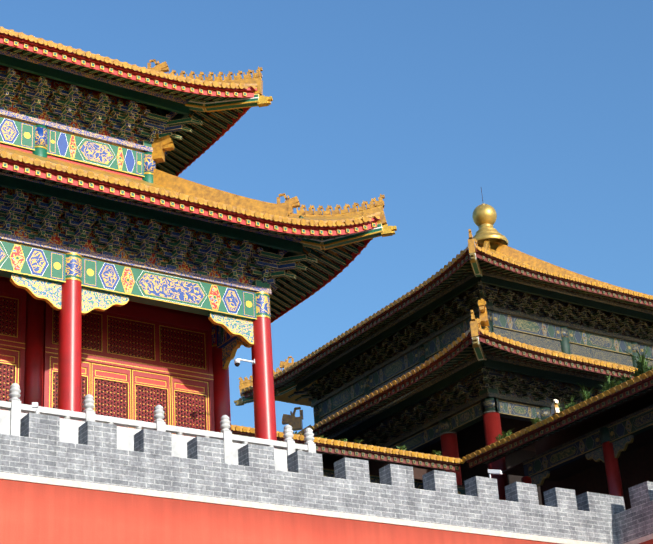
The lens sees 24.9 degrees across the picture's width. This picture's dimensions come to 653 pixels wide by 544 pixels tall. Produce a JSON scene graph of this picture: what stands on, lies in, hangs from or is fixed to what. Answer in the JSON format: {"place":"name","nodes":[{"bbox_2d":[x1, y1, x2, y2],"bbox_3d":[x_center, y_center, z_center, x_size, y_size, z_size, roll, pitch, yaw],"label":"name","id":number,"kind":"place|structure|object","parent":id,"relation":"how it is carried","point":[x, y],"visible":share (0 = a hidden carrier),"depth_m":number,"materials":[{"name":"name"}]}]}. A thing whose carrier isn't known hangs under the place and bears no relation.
{"place":"outdoors","nodes":[
{"label":"outdoors","id":0,"kind":"place"},
{"bbox_2d":[57,253,276,448],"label":"columns","id":1,"kind":"structure","parent":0,"point":[69,354],"depth_m":40.19,"materials":[{"name":"red wood"}]},
{"bbox_2d":[0,240,256,368],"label":"hall architrave beams","id":2,"kind":"structure","parent":1,"relation":"on","point":[37,273],"depth_m":41.16,"materials":[{"name":"paint"}]},
{"bbox_2d":[136,90,250,176],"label":"roof eaves","id":3,"kind":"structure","parent":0,"point":[190,148],"depth_m":48.16,"materials":[{"name":"wood"}]},
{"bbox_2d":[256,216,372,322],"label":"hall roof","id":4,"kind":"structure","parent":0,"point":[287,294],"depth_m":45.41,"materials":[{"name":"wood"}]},
{"bbox_2d":[0,0,652,433],"label":"sky","id":5,"kind":"structure","parent":0,"point":[544,108],"materials":[{"name":"blue"}]},
{"bbox_2d":[521,427,625,509],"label":"gallery columns","id":6,"kind":"structure","parent":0,"point":[614,482],"depth_m":48.11,"materials":[{"name":"red paint"}]},
{"label":"ground","id":7,"kind":"structure","parent":0,"visible":0},
{"bbox_2d":[0,479,652,543],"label":"wall","id":8,"kind":"structure","parent":7,"relation":"on","point":[34,513],"depth_m":35.13,"materials":[{"name":"paint"}]},
{"bbox_2d":[0,472,652,543],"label":"wall ledge","id":9,"kind":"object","parent":8,"relation":"on","point":[118,489],"depth_m":37.14,"materials":[{"name":"white stone"}]},
{"bbox_2d":[0,412,652,543],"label":"brick parapet","id":10,"kind":"object","parent":9,"relation":"on","point":[36,447],"visible":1,"depth_m":38.05,"materials":[{"name":"grey brick"}]},
{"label":"platform floor","id":11,"kind":"structure","parent":8,"relation":"on","visible":0},
{"bbox_2d":[0,276,230,436],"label":"lattice wall","id":12,"kind":"structure","parent":11,"relation":"on","point":[140,361],"depth_m":43.10,"materials":[{"name":"red wood"}]},
{"bbox_2d":[0,26,256,151],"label":"upper roof eave","id":13,"kind":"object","parent":12,"relation":"on","point":[71,109],"depth_m":44.87,"materials":[{"name":"tile"}]},
{"bbox_2d":[132,59,272,146],"bbox_3d":[-8.113,-6.597,48.340,9.164,6.861,9.164,12,-29,-32],"label":"roof corner","id":14,"kind":"object","parent":13,"relation":"on","point":[149,126],"visible":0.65,"depth_m":46.61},
{"bbox_2d":[0,146,379,294],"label":"hall roof","id":15,"kind":"structure","parent":12,"relation":"on","point":[48,203],"depth_m":41.17,"materials":[{"name":"tile"}]},
{"bbox_2d":[0,65,155,182],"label":"beam","id":16,"kind":"structure","parent":15,"relation":"on","point":[41,140],"depth_m":44.90,"materials":[{"name":"paint"}]},
{"bbox_2d":[152,134,396,288],"bbox_3d":[-2.155,-2.175,45.043,6.069,6.024,6.069,12,-29,-32],"label":"roof corner","id":17,"kind":"object","parent":15,"relation":"on","point":[264,268],"visible":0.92,"depth_m":44.21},
{"bbox_2d":[32,358,501,477],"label":"security cameras","id":18,"kind":"object","parent":12,"relation":"attached to","point":[237,364],"visible":0.85,"depth_m":41.87,"materials":[{"name":"white plastic"}]},
{"bbox_2d":[0,383,315,470],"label":"marble balustrade","id":19,"kind":"object","parent":11,"relation":"on","point":[12,416],"visible":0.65,"depth_m":38.59,"materials":[{"name":"white stone"}]},
{"bbox_2d":[233,391,652,509],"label":"gallery walls","id":20,"kind":"structure","parent":11,"relation":"on","point":[571,458],"depth_m":51.24,"materials":[{"name":"red paint"}]},
{"bbox_2d":[231,425,463,471],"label":"gallery roof","id":21,"kind":"structure","parent":20,"relation":"on","point":[353,450],"depth_m":50.38,"materials":[{"name":"tile"}]},
{"bbox_2d":[293,344,652,455],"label":"roof weeds","id":22,"kind":"object","parent":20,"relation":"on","point":[641,363],"visible":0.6,"depth_m":47.19,"materials":[{"name":"green plant"}]},
{"bbox_2d":[462,369,652,467],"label":"gallery roof","id":23,"kind":"structure","parent":20,"relation":"on","point":[612,398],"depth_m":48.38,"materials":[{"name":"tile"}]},
{"bbox_2d":[550,399,559,415],"bbox_3d":[7.541,4.460,48.667,0.246,0.485,0.411,12,-29,-32],"label":"roof figurine","id":24,"kind":"object","parent":23,"relation":"on","point":[554,410],"visible":0.96,"depth_m":48.56,"materials":[{"name":"white ceramic"}]},
{"bbox_2d":[317,283,652,504],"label":"bracket sets","id":25,"kind":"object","parent":11,"relation":"on","point":[490,427],"depth_m":58.95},
{"bbox_2d":[275,380,316,405],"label":"roof eave","id":26,"kind":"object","parent":25,"relation":"on","point":[286,399],"depth_m":72.14,"materials":[{"name":"tile"}]},
{"bbox_2d":[241,246,493,407],"bbox_3d":[4.287,1.143,67.722,9.076,7.010,17.500,12,-29,-32],"label":"upper roof eave","id":27,"kind":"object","parent":25,"relation":"on","point":[453,278],"depth_m":64.33,"materials":[{"name":"wood"}]},
{"bbox_2d":[234,244,479,405],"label":"roof corner","id":28,"kind":"object","parent":27,"relation":"on","point":[307,392],"visible":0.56,"depth_m":70.71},
{"bbox_2d":[300,329,498,447],"bbox_3d":[0.952,6.294,62.620,5.577,3.990,23.000,12,-29,-32],"label":"lower roof eave","id":29,"kind":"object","parent":25,"relation":"on","point":[434,390],"depth_m":57.51,"materials":[{"name":"wood"}]},
{"bbox_2d":[282,407,310,433],"bbox_3d":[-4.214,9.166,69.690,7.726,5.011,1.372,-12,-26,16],"label":"roof ornament","id":30,"kind":"object","parent":29,"relation":"on","point":[294,422],"visible":0.1,"depth_m":69.86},
{"bbox_2d":[313,309,652,451],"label":"pavilion architrave beams","id":31,"kind":"structure","parent":25,"relation":"on","point":[566,340],"depth_m":62.59,"materials":[{"name":"paint"}]},
{"bbox_2d":[478,328,637,409],"bbox_3d":[13.451,4.512,60.624,23.000,3.990,5.577,12,-29,-32],"label":"lower roof eave","id":32,"kind":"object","parent":25,"relation":"on","point":[535,376],"depth_m":55.82,"materials":[{"name":"tile"}]},
{"bbox_2d":[468,299,504,395],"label":"roof corner ridge","id":33,"kind":"structure","parent":32,"relation":"on","point":[484,379],"depth_m":55.19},
{"bbox_2d":[475,246,652,345],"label":"upper roof eave","id":34,"kind":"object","parent":25,"relation":"on","point":[499,270],"depth_m":62.17,"materials":[{"name":"tile"}]},
{"bbox_2d":[466,229,498,308],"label":"roof corner ridge","id":35,"kind":"structure","parent":34,"relation":"on","point":[485,292],"depth_m":60.54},
{"bbox_2d":[495,242,647,294],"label":"roof slope","id":36,"kind":"structure","parent":34,"relation":"on","point":[515,254],"depth_m":70.60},
{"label":"pavilion upper roof","id":37,"kind":"object","parent":25,"relation":"on","visible":0},
{"bbox_2d":[468,189,508,249],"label":"roof finial","id":38,"kind":"object","parent":37,"relation":"on","point":[484,216],"visible":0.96,"depth_m":71.77,"materials":[{"name":"gold metal"}]}
]}

